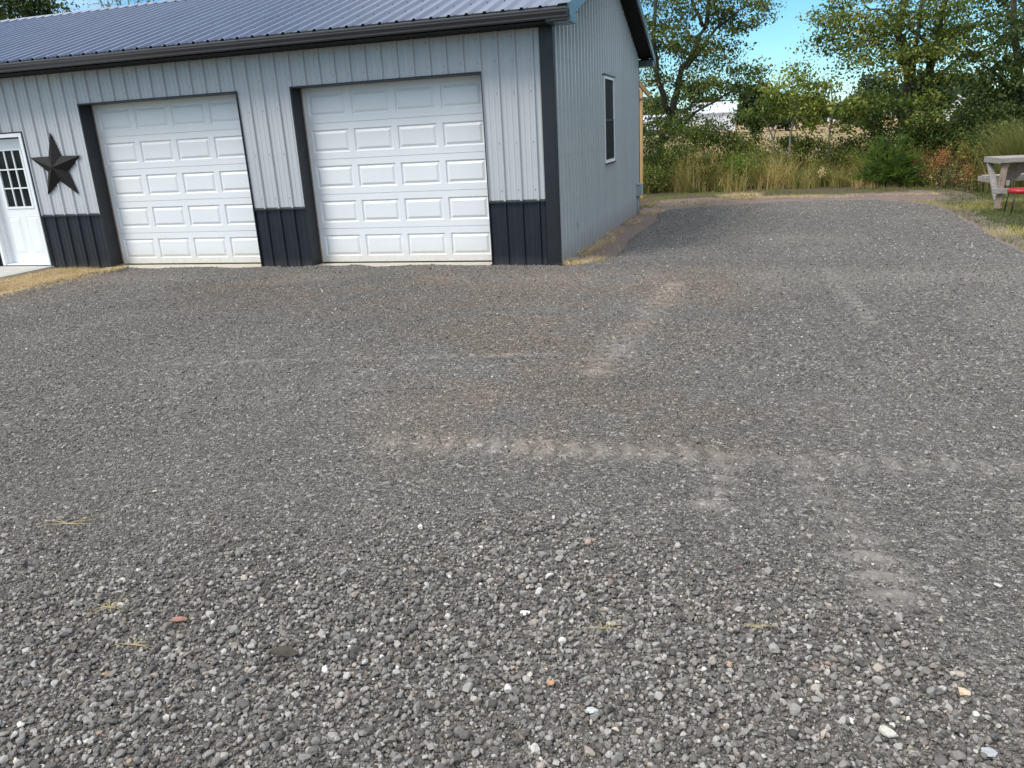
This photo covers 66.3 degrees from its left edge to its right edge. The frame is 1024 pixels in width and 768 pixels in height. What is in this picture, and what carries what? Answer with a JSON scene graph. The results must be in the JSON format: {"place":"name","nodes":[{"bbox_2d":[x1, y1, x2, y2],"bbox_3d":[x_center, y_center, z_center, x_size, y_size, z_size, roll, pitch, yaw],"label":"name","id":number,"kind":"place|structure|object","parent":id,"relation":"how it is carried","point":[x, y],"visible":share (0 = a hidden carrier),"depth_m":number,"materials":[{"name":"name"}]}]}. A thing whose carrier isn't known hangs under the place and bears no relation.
{"place":"outdoors","nodes":[
{"label":"outdoors","id":0,"kind":"place"},
{"bbox_2d":[83,0,153,7],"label":"bare tree","id":1,"kind":"object","parent":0,"point":[108,4],"visible":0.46,"depth_m":24.81,"materials":[{"name":"green plant"}]},
{"bbox_2d":[0,199,1023,767],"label":"gravel driveway","id":2,"kind":"structure","parent":0,"point":[690,450],"depth_m":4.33,"materials":[{"name":"grey gravel"}]},
{"bbox_2d":[36,512,106,526],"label":"grass sprig","id":3,"kind":"object","parent":2,"relation":"on","point":[70,522],"depth_m":3.80,"materials":[{"name":"beige plant"}]},
{"bbox_2d":[86,596,125,616],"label":"grass sprig","id":4,"kind":"object","parent":2,"relation":"on","point":[112,606],"depth_m":3.06,"materials":[{"name":"beige plant"}]},
{"bbox_2d":[112,636,150,648],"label":"grass sprig","id":5,"kind":"object","parent":2,"relation":"on","point":[134,643],"depth_m":2.82,"materials":[{"name":"beige plant"}]},
{"bbox_2d":[170,616,187,621],"bbox_3d":[-1.256,0.887,2.955,0.065,0.020,0.020,-5,18,-6],"label":"stone","id":6,"kind":"object","parent":2,"relation":"on","point":[179,619],"visible":1,"depth_m":2.95,"materials":[{"name":"pink stone"}]},
{"bbox_2d":[268,646,297,655],"bbox_3d":[-0.791,0.928,2.706,0.100,0.030,0.037,-5,18,-5],"label":"stone","id":7,"kind":"object","parent":2,"relation":"on","point":[285,650],"visible":1,"depth_m":2.71,"materials":[{"name":"grey stone"}]},
{"bbox_2d":[520,610,529,615],"bbox_3d":[0.048,0.845,2.888,0.038,0.012,0.027,2,18,16],"label":"stone","id":8,"kind":"object","parent":2,"relation":"on","point":[524,612],"visible":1,"depth_m":2.89,"materials":[{"name":"white stone"}]},
{"bbox_2d":[546,680,553,685],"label":"stone","id":9,"kind":"object","parent":2,"relation":"on","point":[550,682],"visible":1,"depth_m":2.51,"materials":[{"name":"stone"}]},
{"bbox_2d":[586,707,597,713],"bbox_3d":[0.244,0.995,2.386,0.031,0.021,0.032,11,23,38],"label":"stone","id":10,"kind":"object","parent":2,"relation":"on","point":[591,710],"visible":1,"depth_m":2.38,"materials":[{"name":"white stone"}]},
{"bbox_2d":[585,619,619,629],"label":"grass sprig","id":11,"kind":"object","parent":2,"relation":"on","point":[604,627],"depth_m":2.77,"materials":[{"name":"beige plant"}]},
{"bbox_2d":[747,623,769,631],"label":"grass sprig","id":12,"kind":"object","parent":2,"relation":"on","point":[753,625],"depth_m":2.74,"materials":[{"name":"beige plant"}]},
{"bbox_2d":[879,724,897,737],"bbox_3d":[1.077,0.994,2.245,0.034,0.024,0.050,-12,20,-25],"label":"stone","id":13,"kind":"object","parent":2,"relation":"on","point":[886,731],"visible":1,"depth_m":2.24,"materials":[{"name":"white stone"}]},
{"bbox_2d":[958,687,970,696],"bbox_3d":[1.386,0.945,2.399,0.034,0.022,0.030,2,18,16],"label":"stone","id":14,"kind":"object","parent":2,"relation":"on","point":[963,692],"visible":1,"depth_m":2.39,"materials":[{"name":"beige stone"}]},
{"bbox_2d":[981,747,997,756],"bbox_3d":[1.318,1.016,2.165,0.029,0.022,0.040,-18,23,-39],"label":"stone","id":15,"kind":"object","parent":2,"relation":"on","point":[989,752],"visible":1,"depth_m":2.16,"materials":[{"name":"white stone"}]},
{"bbox_2d":[994,582,1002,587],"bbox_3d":[1.810,0.748,2.918,0.025,0.013,0.032,-16,22,-35],"label":"stone","id":16,"kind":"object","parent":2,"relation":"on","point":[998,585],"visible":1,"depth_m":2.91,"materials":[{"name":"white stone"}]},
{"bbox_2d":[0,0,1023,111],"label":"sky","id":17,"kind":"structure","parent":0,"point":[772,41],"materials":[{"name":"blue"}]},
{"bbox_2d":[562,190,1023,265],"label":"dirt","id":18,"kind":"structure","parent":0,"point":[630,232],"depth_m":17.05,"materials":[{"name":"brown soil"}]},
{"bbox_2d":[563,209,664,265],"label":"dry grass","id":19,"kind":"structure","parent":18,"relation":"on","point":[591,259],"depth_m":11.69,"materials":[{"name":"plant"}]},
{"bbox_2d":[640,191,950,206],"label":"hay wisps","id":20,"kind":"object","parent":18,"relation":"on","point":[744,194],"visible":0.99,"depth_m":19.19,"materials":[{"name":"plant"}]},
{"bbox_2d":[566,182,1023,265],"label":"lawn grass","id":21,"kind":"structure","parent":0,"point":[983,208],"depth_m":15.42,"materials":[{"name":"plant"}]},
{"bbox_2d":[818,165,826,179],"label":"plume grass","id":22,"kind":"object","parent":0,"point":[821,172],"depth_m":21.03,"materials":[{"name":"beige plant"}]},
{"bbox_2d":[643,114,1009,161],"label":"field","id":23,"kind":"structure","parent":0,"point":[799,132],"depth_m":76.39,"materials":[{"name":"beige plant"}]},
{"bbox_2d":[643,94,683,115],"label":"tree","id":24,"kind":"object","parent":23,"relation":"on","point":[654,105],"visible":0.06,"depth_m":147.51,"materials":[{"name":"green plant"}]},
{"bbox_2d":[687,93,729,111],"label":"tree","id":25,"kind":"object","parent":23,"relation":"on","point":[710,100],"visible":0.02,"depth_m":208.91,"materials":[{"name":"green plant"}]},
{"bbox_2d":[691,101,736,130],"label":"barn","id":26,"kind":"structure","parent":23,"relation":"on","point":[726,107],"depth_m":138.21,"materials":[{"name":"white metal"}]},
{"bbox_2d":[727,79,773,133],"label":"tree","id":27,"kind":"object","parent":23,"relation":"on","point":[751,124],"visible":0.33,"depth_m":85.47,"materials":[{"name":"green plant"}]},
{"bbox_2d":[764,91,819,131],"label":"tree","id":28,"kind":"object","parent":23,"relation":"on","point":[785,125],"visible":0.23,"depth_m":97.84,"materials":[{"name":"green plant"}]},
{"bbox_2d":[793,89,831,125],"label":"tree","id":29,"kind":"object","parent":23,"relation":"on","point":[823,117],"visible":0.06,"depth_m":123.13,"materials":[{"name":"green plant"}]},
{"bbox_2d":[828,94,856,123],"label":"tree","id":30,"kind":"object","parent":23,"relation":"on","point":[837,119],"visible":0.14,"depth_m":130.62,"materials":[{"name":"green plant"}]},
{"bbox_2d":[844,64,903,129],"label":"tree","id":31,"kind":"object","parent":23,"relation":"on","point":[871,83],"visible":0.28,"depth_m":76.48,"materials":[{"name":"green plant"}]},
{"bbox_2d":[915,65,966,121],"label":"tree","id":32,"kind":"object","parent":23,"relation":"on","point":[951,92],"visible":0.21,"depth_m":99.30,"materials":[{"name":"green plant"}]},
{"bbox_2d":[943,95,964,118],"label":"barn","id":33,"kind":"structure","parent":23,"relation":"on","point":[954,104],"depth_m":108.25,"materials":[{"name":"white metal"}]},
{"bbox_2d":[950,66,987,98],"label":"tree","id":34,"kind":"object","parent":23,"relation":"on","point":[963,92],"visible":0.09,"depth_m":137.26,"materials":[{"name":"green plant"}]},
{"bbox_2d":[640,112,1023,238],"bbox_3d":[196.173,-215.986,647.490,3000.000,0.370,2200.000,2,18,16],"label":"ground","id":35,"kind":"structure","parent":0,"point":[829,190],"depth_m":20.20,"materials":[{"name":"soil"}]},
{"bbox_2d":[0,0,43,19],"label":"evergreen tree","id":36,"kind":"object","parent":35,"relation":"on","point":[15,11],"visible":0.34,"depth_m":25.61,"materials":[{"name":"green plant"}]},
{"bbox_2d":[0,266,54,279],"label":"concrete pad","id":37,"kind":"object","parent":35,"relation":"on","point":[7,271],"visible":0.46,"depth_m":12.53,"materials":[{"name":"white concrete"}]},
{"bbox_2d":[0,0,64,18],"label":"evergreen tree","id":38,"kind":"object","parent":35,"relation":"on","point":[22,11],"visible":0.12,"depth_m":26.06,"materials":[{"name":"green plant"}]},
{"bbox_2d":[22,0,79,16],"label":"evergreen tree","id":39,"kind":"object","parent":35,"relation":"on","point":[49,4],"visible":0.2,"depth_m":26.36,"materials":[{"name":"green plant"}]},
{"bbox_2d":[0,264,127,296],"bbox_3d":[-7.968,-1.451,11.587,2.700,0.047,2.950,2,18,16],"label":"straw verge","id":40,"kind":"structure","parent":35,"relation":"on","point":[17,282],"depth_m":11.57,"materials":[{"name":"beige plant"}]},
{"bbox_2d":[0,0,655,269],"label":"metal garage","id":41,"kind":"structure","parent":35,"relation":"on","point":[245,133],"depth_m":11.26,"materials":[{"name":"grey metal"}]},
{"bbox_2d":[0,138,46,262],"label":"entry door","id":42,"kind":"structure","parent":41,"relation":"in","point":[17,206],"depth_m":12.82,"materials":[{"name":"white plastic"}]},
{"bbox_2d":[31,133,80,193],"bbox_3d":[-7.103,-3.408,12.144,0.980,0.934,0.116,2,18,16],"label":"barn star","id":43,"kind":"object","parent":41,"relation":"attached to","point":[56,165],"visible":1,"depth_m":12.15,"materials":[{"name":"black metal"}]},
{"bbox_2d":[91,94,260,264],"bbox_3d":[-5.053,-3.079,11.981,2.740,2.494,0.068,2,18,16],"label":"overhead door","id":44,"kind":"structure","parent":41,"relation":"in","point":[176,175],"depth_m":11.98,"materials":[{"name":"white metal"}]},
{"bbox_2d":[300,75,491,262],"bbox_3d":[-1.577,-2.948,10.958,2.741,2.494,0.068,2,18,16],"label":"overhead door","id":45,"kind":"structure","parent":41,"relation":"in","point":[398,168],"depth_m":10.94,"materials":[{"name":"white metal"}]},
{"bbox_2d":[602,73,615,164],"bbox_3d":[1.680,-4.585,13.606,0.092,1.450,1.085,2,18,16],"label":"window","id":46,"kind":"structure","parent":41,"relation":"in","point":[608,79],"depth_m":13.65,"materials":[{"name":"black glass"}]},
{"bbox_2d":[640,81,649,197],"bbox_3d":[-0.522,-6.275,20.655,7.710,3.289,4.644,2,18,16],"label":"porch frame","id":47,"kind":"object","parent":35,"relation":"on","point":[643,88],"visible":0.13,"depth_m":20.76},
{"bbox_2d":[643,126,673,177],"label":"bush","id":48,"kind":"object","parent":35,"relation":"on","point":[651,142],"visible":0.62,"depth_m":22.97,"materials":[{"name":"green plant"}]},
{"bbox_2d":[643,159,674,192],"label":"bush","id":49,"kind":"object","parent":35,"relation":"on","point":[657,175],"visible":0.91,"depth_m":22.33,"materials":[{"name":"green plant"}]},
{"bbox_2d":[643,114,695,135],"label":"shed","id":50,"kind":"structure","parent":35,"relation":"on","point":[645,121],"depth_m":126.40,"materials":[{"name":"white metal"}]},
{"bbox_2d":[649,141,702,183],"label":"bush","id":51,"kind":"object","parent":35,"relation":"on","point":[675,148],"visible":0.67,"depth_m":23.01,"materials":[{"name":"green plant"}]},
{"bbox_2d":[663,116,718,178],"bbox_3d":[5.394,-7.067,23.920,2.114,2.136,1.968,2,18,16],"label":"bush","id":52,"kind":"object","parent":35,"relation":"on","point":[693,136],"visible":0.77,"depth_m":23.56,"materials":[{"name":"green plant"}]},
{"bbox_2d":[684,146,726,189],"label":"feathery shrub","id":53,"kind":"object","parent":35,"relation":"on","point":[707,166],"visible":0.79,"depth_m":22.21,"materials":[{"name":"green plant"}]},
{"bbox_2d":[639,0,786,150],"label":"shade tree","id":54,"kind":"object","parent":35,"relation":"on","point":[693,54],"visible":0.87,"depth_m":24.32,"materials":[{"name":"green plant"}]},
{"bbox_2d":[690,110,743,166],"bbox_3d":[6.107,-7.029,23.475,1.612,2.253,2.052,2,18,16],"label":"bush","id":55,"kind":"object","parent":35,"relation":"on","point":[709,123],"visible":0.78,"depth_m":23.30,"materials":[{"name":"green plant"}]},
{"bbox_2d":[713,152,740,182],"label":"feathery shrub","id":56,"kind":"object","parent":35,"relation":"on","point":[725,165],"visible":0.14,"depth_m":22.77,"materials":[{"name":"green plant"}]},
{"bbox_2d":[712,125,768,157],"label":"bush","id":57,"kind":"object","parent":35,"relation":"on","point":[739,139],"visible":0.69,"depth_m":23.30,"materials":[{"name":"green plant"}]},
{"bbox_2d":[713,147,770,187],"bbox_3d":[6.561,-6.192,22.506,1.677,1.222,2.035,8,21,32],"label":"bush","id":58,"kind":"object","parent":35,"relation":"on","point":[739,163],"visible":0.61,"depth_m":22.18,"materials":[{"name":"green plant"}]},
{"bbox_2d":[738,174,786,186],"bbox_3d":[7.226,-5.882,22.513,2.691,0.382,1.616,-6,18,-8],"label":"brush pile","id":59,"kind":"object","parent":35,"relation":"on","point":[761,181],"visible":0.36,"depth_m":22.32,"materials":[{"name":"plant"}]},
{"bbox_2d":[733,136,799,172],"bbox_3d":[7.232,-6.529,23.036,2.059,1.458,2.008,-8,18,-16],"label":"bush","id":60,"kind":"object","parent":35,"relation":"on","point":[767,153],"visible":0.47,"depth_m":22.78,"materials":[{"name":"green plant"}]},
{"bbox_2d":[770,130,827,175],"bbox_3d":[8.339,-6.671,23.063,1.751,1.582,1.846,2,18,16],"label":"bush","id":61,"kind":"object","parent":35,"relation":"on","point":[803,143],"visible":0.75,"depth_m":22.80,"materials":[{"name":"green plant"}]},
{"bbox_2d":[645,148,973,174],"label":"undergrowth","id":62,"kind":"object","parent":35,"relation":"on","point":[798,160],"visible":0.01,"depth_m":23.66,"materials":[{"name":"green plant"}]},
{"bbox_2d":[643,137,988,193],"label":"tall grass","id":63,"kind":"structure","parent":35,"relation":"on","point":[719,186],"depth_m":21.82,"materials":[{"name":"green plant"}]},
{"bbox_2d":[730,81,797,162],"bbox_3d":[7.305,-7.573,22.709,2.018,2.271,1.830,2,18,16],"label":"sapling","id":64,"kind":"object","parent":63,"relation":"on","point":[763,113],"visible":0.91,"depth_m":22.47,"materials":[{"name":"green plant"}]},
{"bbox_2d":[759,57,840,158],"bbox_3d":[8.088,-7.764,22.137,2.163,2.754,2.002,2,18,16],"label":"sapling","id":65,"kind":"object","parent":63,"relation":"on","point":[798,86],"visible":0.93,"depth_m":21.85,"materials":[{"name":"green plant"}]},
{"bbox_2d":[787,68,872,158],"bbox_3d":[8.960,-7.590,22.084,2.272,2.460,1.490,2,18,16],"label":"sapling","id":66,"kind":"object","parent":63,"relation":"on","point":[831,85],"visible":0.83,"depth_m":21.99,"materials":[{"name":"green plant"}]},
{"bbox_2d":[830,90,921,149],"bbox_3d":[10.267,-7.249,21.882,2.614,1.922,1.845,2,18,16],"label":"sapling","id":67,"kind":"object","parent":63,"relation":"on","point":[894,127],"visible":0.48,"depth_m":21.75,"materials":[{"name":"green plant"}]},
{"bbox_2d":[643,125,994,191],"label":"leafy weeds","id":68,"kind":"object","parent":35,"relation":"on","point":[764,149],"visible":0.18,"depth_m":22.05,"materials":[{"name":"green plant"}]},
{"bbox_2d":[800,135,861,172],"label":"bush","id":69,"kind":"object","parent":35,"relation":"on","point":[825,153],"visible":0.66,"depth_m":22.20,"materials":[{"name":"green plant"}]},
{"bbox_2d":[830,130,894,164],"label":"bush","id":70,"kind":"object","parent":35,"relation":"on","point":[851,142],"visible":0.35,"depth_m":22.20,"materials":[{"name":"green plant"}]},
{"bbox_2d":[859,116,894,150],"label":"bush","id":71,"kind":"object","parent":35,"relation":"on","point":[880,125],"visible":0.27,"depth_m":22.11,"materials":[{"name":"green plant"}]},
{"bbox_2d":[846,131,932,186],"bbox_3d":[9.787,-5.831,20.260,2.136,1.501,2.008,2,18,16],"label":"feathery shrub","id":72,"kind":"object","parent":35,"relation":"on","point":[887,161],"visible":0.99,"depth_m":20.12,"materials":[{"name":"green plant"}]},
{"bbox_2d":[785,0,1023,158],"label":"maple tree","id":73,"kind":"object","parent":35,"relation":"on","point":[929,52],"visible":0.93,"depth_m":20.92,"materials":[{"name":"green plant"}]},
{"bbox_2d":[906,146,933,185],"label":"rusty weed","id":74,"kind":"object","parent":35,"relation":"on","point":[922,173],"visible":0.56,"depth_m":20.21,"materials":[{"name":"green plant"}]},
{"bbox_2d":[884,118,960,169],"bbox_3d":[11.368,-6.408,21.356,2.361,1.802,1.777,-2,18,4],"label":"bush","id":75,"kind":"object","parent":35,"relation":"on","point":[910,131],"visible":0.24,"depth_m":21.11,"materials":[{"name":"green plant"}]},
{"bbox_2d":[924,141,958,187],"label":"rusty weed","id":76,"kind":"object","parent":35,"relation":"on","point":[940,163],"visible":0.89,"depth_m":19.25,"materials":[{"name":"brown plant"}]},
{"bbox_2d":[903,107,992,173],"bbox_3d":[11.676,-6.345,20.690,2.551,2.051,2.071,13,24,42],"label":"bush","id":77,"kind":"object","parent":35,"relation":"on","point":[936,137],"visible":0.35,"depth_m":20.49,"materials":[{"name":"green plant"}]},
{"bbox_2d":[932,141,974,189],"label":"rusty weed","id":78,"kind":"object","parent":35,"relation":"on","point":[959,165],"visible":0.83,"depth_m":18.97,"materials":[{"name":"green plant"}]},
{"bbox_2d":[949,158,989,191],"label":"rusty weed","id":79,"kind":"object","parent":35,"relation":"on","point":[970,180],"visible":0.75,"depth_m":18.14,"materials":[{"name":"brown plant"}]},
{"bbox_2d":[938,0,1023,125],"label":"shade tree","id":80,"kind":"object","parent":35,"relation":"on","point":[1011,64],"visible":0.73,"depth_m":19.03,"materials":[{"name":"green plant"}]},
{"bbox_2d":[938,92,1023,173],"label":"bush","id":81,"kind":"object","parent":35,"relation":"on","point":[972,119],"visible":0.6,"depth_m":18.95,"materials":[{"name":"green plant"}]},
{"bbox_2d":[943,114,1023,194],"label":"reed grass","id":82,"kind":"structure","parent":35,"relation":"on","point":[1011,147],"depth_m":17.32,"materials":[{"name":"plant"}]},
{"bbox_2d":[945,112,1023,186],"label":"bush","id":83,"kind":"object","parent":35,"relation":"on","point":[974,142],"visible":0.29,"depth_m":18.66,"materials":[{"name":"green plant"}]},
{"bbox_2d":[977,155,1023,208],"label":"picnic table","id":84,"kind":"object","parent":35,"relation":"on","point":[1011,174],"visible":1,"depth_m":14.31,"materials":[{"name":"grey wood"}]},
{"bbox_2d":[1003,187,1023,214],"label":"red stool","id":85,"kind":"object","parent":35,"relation":"on","point":[1017,190],"visible":0.92,"depth_m":13.51,"materials":[{"name":"plastic"}]}
]}

